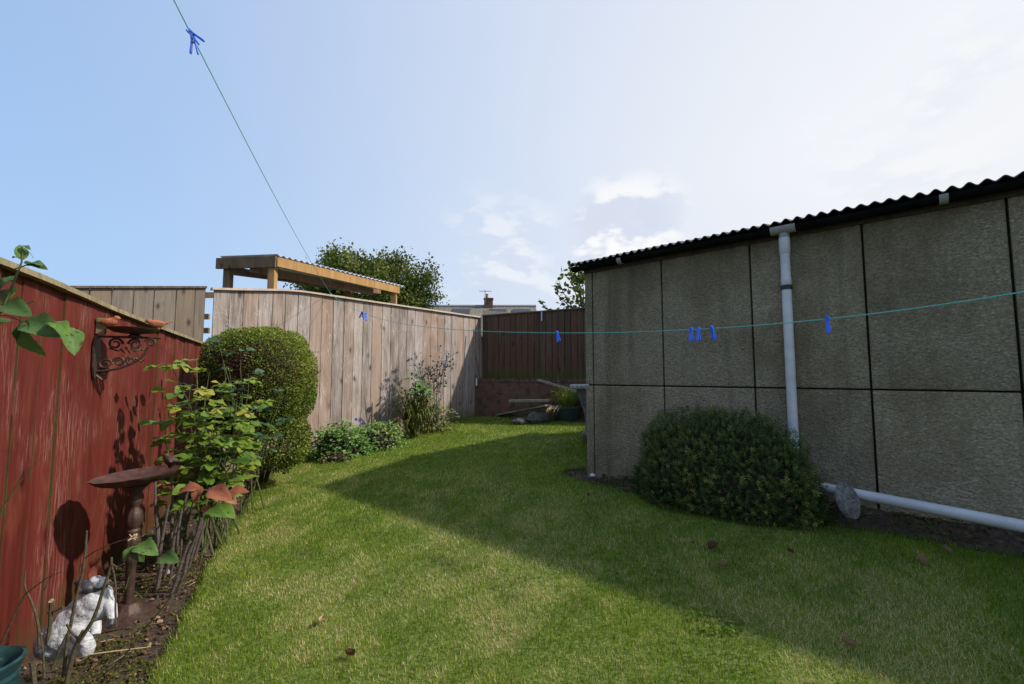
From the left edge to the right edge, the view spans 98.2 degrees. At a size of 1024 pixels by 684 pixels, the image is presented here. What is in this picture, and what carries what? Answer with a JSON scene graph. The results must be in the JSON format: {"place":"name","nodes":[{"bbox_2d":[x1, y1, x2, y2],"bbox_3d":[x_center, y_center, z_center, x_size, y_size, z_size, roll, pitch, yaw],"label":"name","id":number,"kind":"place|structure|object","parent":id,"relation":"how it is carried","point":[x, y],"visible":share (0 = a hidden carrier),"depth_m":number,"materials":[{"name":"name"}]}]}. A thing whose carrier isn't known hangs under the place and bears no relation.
{"place":"outdoors","nodes":[
{"label":"outdoors","id":0,"kind":"place"},
{"bbox_2d":[119,422,206,561],"bbox_3d":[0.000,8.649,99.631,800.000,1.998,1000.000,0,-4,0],"label":"ground","id":1,"kind":"structure","parent":0,"point":[183,493],"depth_m":4.81,"materials":[{"name":"brown soil"}]},
{"bbox_2d":[71,286,206,341],"bbox_3d":[-5.312,0.707,6.085,1.736,3.228,0.110,4,-6,-44],"label":"grey fence","id":2,"kind":"object","parent":1,"relation":"on","point":[183,307],"visible":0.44,"depth_m":6.42,"materials":[{"name":"brown wood"}]},
{"bbox_2d":[204,292,213,346],"bbox_3d":[-4.886,0.521,6.994,0.239,2.537,0.917,4,-6,-41],"label":"trellis","id":3,"kind":"object","parent":2,"relation":"attached to","point":[208,295],"visible":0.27,"depth_m":7.31,"materials":[{"name":"brown wood"}]},
{"bbox_2d":[215,254,404,303],"bbox_3d":[-4.449,0.203,10.282,1.340,3.668,4.140,-2,-5,29],"label":"carport","id":4,"kind":"object","parent":1,"relation":"on","point":[272,269],"visible":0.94,"depth_m":9.46,"materials":[{"name":"brown wood"}]},
{"bbox_2d":[283,237,449,309],"bbox_3d":[-7.357,-1.272,22.143,8.400,7.664,7.490,0,-4,0],"label":"broad tree","id":5,"kind":"object","parent":1,"relation":"on","point":[414,292],"visible":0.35,"depth_m":20.88,"materials":[{"name":"green plant"}]},
{"bbox_2d":[426,290,536,377],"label":"house","id":6,"kind":"structure","parent":1,"relation":"on","point":[475,310],"depth_m":33.99,"materials":[{"name":"concrete"}]},
{"bbox_2d":[483,310,508,314],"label":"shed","id":7,"kind":"structure","parent":1,"relation":"on","point":[486,312],"depth_m":13.06,"materials":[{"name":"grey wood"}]},
{"bbox_2d":[474,378,585,418],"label":"brick wall","id":8,"kind":"structure","parent":1,"relation":"on","point":[495,394],"depth_m":9.01,"materials":[{"name":"brown brick"}]},
{"bbox_2d":[473,329,480,379],"bbox_3d":[-0.738,0.262,9.282,0.172,1.068,0.072,0,-4,0],"label":"cane","id":9,"kind":"object","parent":8,"relation":"on","point":[475,353],"visible":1,"depth_m":9.26,"materials":[{"name":"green plant"}]},
{"bbox_2d":[480,307,585,378],"bbox_3d":[1.531,0.026,8.495,4.976,1.422,0.141,-2,-5,28],"label":"brown fence","id":10,"kind":"object","parent":8,"relation":"on","point":[507,353],"visible":0.36,"depth_m":9.05,"materials":[{"name":"brown wood"}]},
{"bbox_2d":[537,379,576,392],"bbox_3d":[0.865,0.820,8.287,0.846,0.245,0.130,-3,-5,32],"label":"plank","id":11,"kind":"object","parent":8,"relation":"on","point":[553,384],"visible":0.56,"depth_m":8.26,"materials":[{"name":"wood"}]},
{"bbox_2d":[537,260,584,309],"bbox_3d":[1.749,-0.202,10.576,1.754,3.528,1.559,4,-6,-44],"label":"young tree","id":12,"kind":"object","parent":1,"relation":"on","point":[578,279],"visible":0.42,"depth_m":10.54,"materials":[{"name":"green plant"}]},
{"bbox_2d":[568,171,1023,532],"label":"garage","id":13,"kind":"structure","parent":1,"relation":"on","point":[919,412],"depth_m":3.19,"materials":[{"name":"concrete"}]},
{"bbox_2d":[835,482,860,519],"bbox_3d":[2.217,1.047,2.930,0.236,0.233,0.092,3,-5,-31],"label":"stone plaque","id":14,"kind":"object","parent":13,"relation":"attached to","point":[847,500],"visible":1,"depth_m":2.90,"materials":[{"name":"grey stone"}]},
{"bbox_2d":[0,0,1023,341],"label":"sky","id":15,"kind":"structure","parent":0,"point":[508,143],"materials":[{"name":"blue"}]},
{"bbox_2d":[20,418,1023,683],"bbox_3d":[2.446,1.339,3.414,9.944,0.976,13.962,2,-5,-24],"label":"flower bed","id":16,"kind":"object","parent":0,"point":[174,603],"depth_m":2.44,"materials":[{"name":"soil"}]},
{"bbox_2d":[0,645,27,683],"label":"glazed pot","id":17,"kind":"object","parent":16,"relation":"on","point":[12,657],"visible":1,"depth_m":1.70,"materials":[{"name":"teal ceramic"}]},
{"bbox_2d":[0,452,45,514],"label":"grass shoot","id":18,"kind":"object","parent":16,"relation":"on","point":[6,502],"depth_m":1.47,"materials":[{"name":"green plant"}]},
{"bbox_2d":[0,245,84,355],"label":"climbing rose","id":19,"kind":"object","parent":16,"relation":"on","point":[44,324],"visible":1,"depth_m":1.25,"materials":[{"name":"green plant"}]},
{"bbox_2d":[33,575,117,661],"bbox_3d":[-1.880,1.207,1.936,0.349,0.339,0.194,-1,-4,13],"label":"sheep ornament","id":20,"kind":"object","parent":16,"relation":"on","point":[88,596],"visible":0.81,"depth_m":1.90,"materials":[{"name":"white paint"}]},
{"bbox_2d":[0,257,204,663],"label":"red fence","id":21,"kind":"object","parent":16,"relation":"on","point":[70,416],"visible":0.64,"depth_m":2.52,"materials":[{"name":"brown wood"}]},
{"bbox_2d":[91,316,174,380],"bbox_3d":[-2.465,0.044,2.866,0.345,0.416,0.292,-1,-4,13],"label":"wall birdbath","id":22,"kind":"object","parent":21,"relation":"attached to","point":[103,325],"depth_m":2.82,"materials":[{"name":"metal"}]},
{"bbox_2d":[0,528,215,683],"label":"pruned rose","id":23,"kind":"object","parent":16,"relation":"on","point":[141,550],"visible":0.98,"depth_m":1.84,"materials":[{"name":"plant"}]},
{"bbox_2d":[67,646,150,657],"bbox_3d":[-1.986,1.494,2.124,0.436,0.023,0.041,1,-4,-10],"label":"straw","id":24,"kind":"object","parent":16,"relation":"on","point":[115,651],"visible":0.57,"depth_m":2.13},
{"bbox_2d":[87,453,181,632],"bbox_3d":[-2.208,1.121,2.582,0.417,0.928,0.418,3,-5,-37],"label":"birdbath","id":25,"kind":"object","parent":16,"relation":"on","point":[134,483],"visible":0.95,"depth_m":2.56,"materials":[{"name":"stone"}]},
{"bbox_2d":[139,358,277,596],"bbox_3d":[-2.407,0.861,3.330,1.127,1.518,1.094,0,-4,0],"label":"rose bush","id":26,"kind":"object","parent":16,"relation":"on","point":[206,463],"visible":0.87,"depth_m":3.27,"materials":[{"name":"green plant"}]},
{"bbox_2d":[178,482,248,538],"bbox_3d":[-2.233,1.224,3.058,1.454,0.686,0.376,-3,-6,39],"label":"orange leaved plant","id":27,"kind":"object","parent":16,"relation":"on","point":[220,491],"visible":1,"depth_m":2.69,"materials":[{"name":"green plant"}]},
{"bbox_2d":[195,321,320,487],"bbox_3d":[-2.958,0.709,5.210,1.326,1.961,1.238,0,-4,0],"label":"clipped hedge bush","id":28,"kind":"object","parent":16,"relation":"on","point":[281,358],"visible":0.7,"depth_m":4.88,"materials":[{"name":"green plant"}]},
{"bbox_2d":[318,449,353,463],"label":"creeping plant","id":29,"kind":"object","parent":16,"relation":"on","point":[337,457],"visible":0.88,"depth_m":6.02,"materials":[{"name":"green plant"}]},
{"bbox_2d":[304,418,373,461],"bbox_3d":[-2.480,1.533,6.359,0.992,0.939,0.664,0,-4,0],"label":"leafy perennial","id":30,"kind":"object","parent":16,"relation":"on","point":[342,440],"visible":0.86,"depth_m":6.23,"materials":[{"name":"green plant"}]},
{"bbox_2d":[204,287,481,471],"bbox_3d":[-2.319,0.592,7.677,0.120,2.608,5.090,-4,-6,39],"label":"grey fence","id":31,"kind":"object","parent":16,"relation":"on","point":[360,360],"visible":0.62,"depth_m":7.46,"materials":[{"name":"brown wood"}]},
{"bbox_3d":[-2.881,-0.775,7.040,0.012,0.047,0.066,0,-4,0],"label":"line hook","id":32,"kind":"object","parent":31,"relation":"attached to","visible":0},
{"bbox_2d":[173,0,1023,332],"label":"clothes line","id":33,"kind":"object","parent":32,"relation":"hanging from","point":[591,332],"visible":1,"depth_m":2.52,"materials":[{"name":"green plastic"}]},
{"bbox_2d":[189,36,198,54],"bbox_3d":[-1.377,-1.287,1.919,0.033,0.079,0.016,-3,5,-17],"label":"clothes peg","id":34,"kind":"object","parent":33,"relation":"attached to","point":[191,45],"visible":0.74,"depth_m":1.92,"materials":[{"name":"blue plastic"}]},
{"bbox_2d":[186,28,204,44],"bbox_3d":[-1.351,-1.301,1.888,0.075,0.031,0.015,43,-17,-6],"label":"clothes peg","id":35,"kind":"object","parent":33,"relation":"attached to","point":[192,34],"visible":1,"depth_m":1.89,"materials":[{"name":"blue plastic"}]},
{"bbox_2d":[555,331,560,341],"bbox_3d":[0.384,-0.047,3.726,0.038,0.091,0.019,-16,6,-44],"label":"clothes peg","id":36,"kind":"object","parent":33,"relation":"attached to","point":[557,336],"visible":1,"depth_m":3.72,"materials":[{"name":"blue plastic"}]},
{"bbox_2d":[689,327,692,340],"bbox_3d":[1.181,-0.051,2.927,0.018,0.091,0.038,1,4,45],"label":"clothes peg","id":37,"kind":"object","parent":33,"relation":"attached to","point":[690,334],"visible":1,"depth_m":2.92,"materials":[{"name":"blue plastic"}]},
{"bbox_2d":[696,327,700,340],"bbox_3d":[1.214,-0.053,2.888,0.018,0.091,0.038,-3,-8,45],"label":"clothes peg","id":38,"kind":"object","parent":33,"relation":"attached to","point":[698,337],"visible":1,"depth_m":2.88,"materials":[{"name":"blue plastic"}]},
{"bbox_2d":[710,326,716,340],"bbox_3d":[1.283,-0.058,2.834,0.018,0.091,0.038,-11,6,46],"label":"clothes peg","id":39,"kind":"object","parent":33,"relation":"attached to","point":[713,336],"visible":1,"depth_m":2.83,"materials":[{"name":"blue plastic"}]},
{"bbox_2d":[825,316,830,332],"bbox_3d":[1.711,-0.096,2.403,0.018,0.091,0.038,-5,0,44],"label":"clothes peg","id":40,"kind":"object","parent":33,"relation":"attached to","point":[827,322],"visible":1,"depth_m":2.40,"materials":[{"name":"blue plastic"}]},
{"bbox_2d":[349,420,409,451],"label":"leafy perennial","id":41,"kind":"object","parent":16,"relation":"on","point":[381,439],"visible":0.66,"depth_m":6.63,"materials":[{"name":"green plant"}]},
{"bbox_2d":[378,375,452,437],"bbox_3d":[-1.612,1.081,7.469,1.273,1.048,1.209,0,-4,0],"label":"strappy plant","id":42,"kind":"object","parent":16,"relation":"on","point":[414,412],"visible":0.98,"depth_m":7.37,"materials":[{"name":"green plant"}]},
{"bbox_2d":[25,465,1002,683],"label":"twig litter","id":43,"kind":"object","parent":16,"relation":"on","point":[233,521],"visible":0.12,"depth_m":2.65,"materials":[{"name":"brown wood"}]},
{"bbox_2d":[48,450,1023,683],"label":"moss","id":44,"kind":"object","parent":16,"relation":"on","point":[129,667],"visible":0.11,"depth_m":2.22,"materials":[{"name":"green plant"}]},
{"bbox_2d":[551,405,580,420],"bbox_3d":[1.003,1.308,8.220,0.556,0.262,0.556,0,-4,0],"label":"plant pot","id":45,"kind":"object","parent":16,"relation":"on","point":[568,413],"visible":0.88,"depth_m":8.02,"materials":[{"name":"green plastic"}]},
{"bbox_2d":[540,375,578,419],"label":"ornamental grass","id":46,"kind":"object","parent":45,"relation":"in","point":[566,398],"depth_m":8.07,"materials":[{"name":"plant"}]},
{"bbox_2d":[570,384,588,437],"bbox_3d":[1.195,1.012,6.542,0.682,0.768,0.682,0,-4,0],"label":"bird bath","id":47,"kind":"object","parent":16,"relation":"on","point":[580,390],"visible":0.35,"depth_m":6.45,"materials":[{"name":"grey stone"}]},
{"bbox_2d":[629,402,840,532],"bbox_3d":[1.608,1.145,3.504,1.579,1.327,0.687,-4,-6,42],"label":"dark shrub","id":48,"kind":"object","parent":16,"relation":"on","point":[731,471],"visible":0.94,"depth_m":3.31,"materials":[{"name":"green plant"}]},
{"bbox_2d":[141,416,1023,683],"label":"lawn","id":49,"kind":"structure","parent":0,"point":[518,670],"depth_m":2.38,"materials":[{"name":"green plant"}]},
{"bbox_2d":[206,337,293,515],"bbox_3d":[-2.478,0.785,4.174,0.778,1.663,0.317,2,-5,-23],"label":"rose bush","id":50,"kind":"object","parent":49,"relation":"on","point":[258,435],"visible":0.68,"depth_m":4.17,"materials":[{"name":"green plant"}]},
{"bbox_2d":[319,613,324,622],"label":"fallen leaf","id":51,"kind":"object","parent":49,"relation":"on","point":[321,617],"visible":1,"depth_m":2.30,"materials":[{"name":"beige plant"}]},
{"bbox_2d":[345,648,354,655],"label":"fallen leaf","id":52,"kind":"object","parent":49,"relation":"on","point":[350,651],"visible":1,"depth_m":2.02,"materials":[{"name":"brown plant"}]},
{"bbox_2d":[407,345,464,433],"bbox_3d":[-1.390,0.838,7.878,1.112,1.578,0.695,0,-4,0],"label":"sea holly","id":53,"kind":"object","parent":49,"relation":"on","point":[433,428],"visible":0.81,"depth_m":7.83,"materials":[{"name":"green plant"}]},
{"bbox_2d":[512,418,527,424],"bbox_3d":[0.150,1.452,8.059,0.320,0.154,0.266,0,-4,0],"label":"stone","id":54,"kind":"object","parent":49,"relation":"on","point":[520,421],"visible":0.77,"depth_m":7.98,"materials":[{"name":"grey stone"}]},
{"bbox_2d":[496,404,551,415],"bbox_3d":[0.191,1.324,8.576,0.160,0.311,1.607,3,-5,-36],"label":"plank","id":55,"kind":"object","parent":49,"relation":"on","point":[527,409],"visible":0.91,"depth_m":8.43,"materials":[{"name":"wood"}]},
{"bbox_2d":[508,399,551,401],"bbox_3d":[0.333,1.086,8.216,0.796,0.076,0.200,-2,-5,26],"label":"plank","id":56,"kind":"object","parent":55,"relation":"on","point":[531,400],"visible":0.97,"depth_m":8.12,"materials":[{"name":"wood"}]},
{"bbox_2d":[526,412,548,423],"bbox_3d":[0.461,1.383,8.071,0.437,0.228,0.268,0,-4,0],"label":"stone","id":57,"kind":"object","parent":49,"relation":"on","point":[536,417],"visible":0.81,"depth_m":7.98,"materials":[{"name":"grey stone"}]},
{"bbox_2d":[707,540,717,548],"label":"fallen leaf","id":58,"kind":"object","parent":49,"relation":"on","point":[712,544],"visible":1,"depth_m":2.78,"materials":[{"name":"brown plant"}]},
{"bbox_2d":[686,606,743,635],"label":"lawn weed","id":59,"kind":"object","parent":49,"relation":"on","point":[716,622],"visible":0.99,"depth_m":2.08,"materials":[{"name":"green plant"}]},
{"bbox_2d":[718,562,728,565],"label":"fallen leaf","id":60,"kind":"object","parent":49,"relation":"on","point":[723,563],"visible":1,"depth_m":2.58,"materials":[{"name":"brown plant"}]},
{"bbox_2d":[842,636,855,647],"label":"fallen leaf","id":61,"kind":"object","parent":49,"relation":"on","point":[848,641],"visible":1,"depth_m":1.87,"materials":[{"name":"brown plant"}]},
{"bbox_2d":[919,552,927,566],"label":"fallen leaf","id":62,"kind":"object","parent":49,"relation":"on","point":[923,559],"visible":0.84,"depth_m":2.48,"materials":[{"name":"brown plant"}]},
{"bbox_2d":[943,545,952,554],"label":"fallen leaf","id":63,"kind":"object","parent":49,"relation":"on","point":[947,549],"visible":1,"depth_m":2.56,"materials":[{"name":"brown plant"}]},
{"bbox_2d":[586,478,1023,558],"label":"soil bank","id":64,"kind":"structure","parent":0,"point":[885,521],"depth_m":2.80,"materials":[{"name":"brown soil"}]}
]}

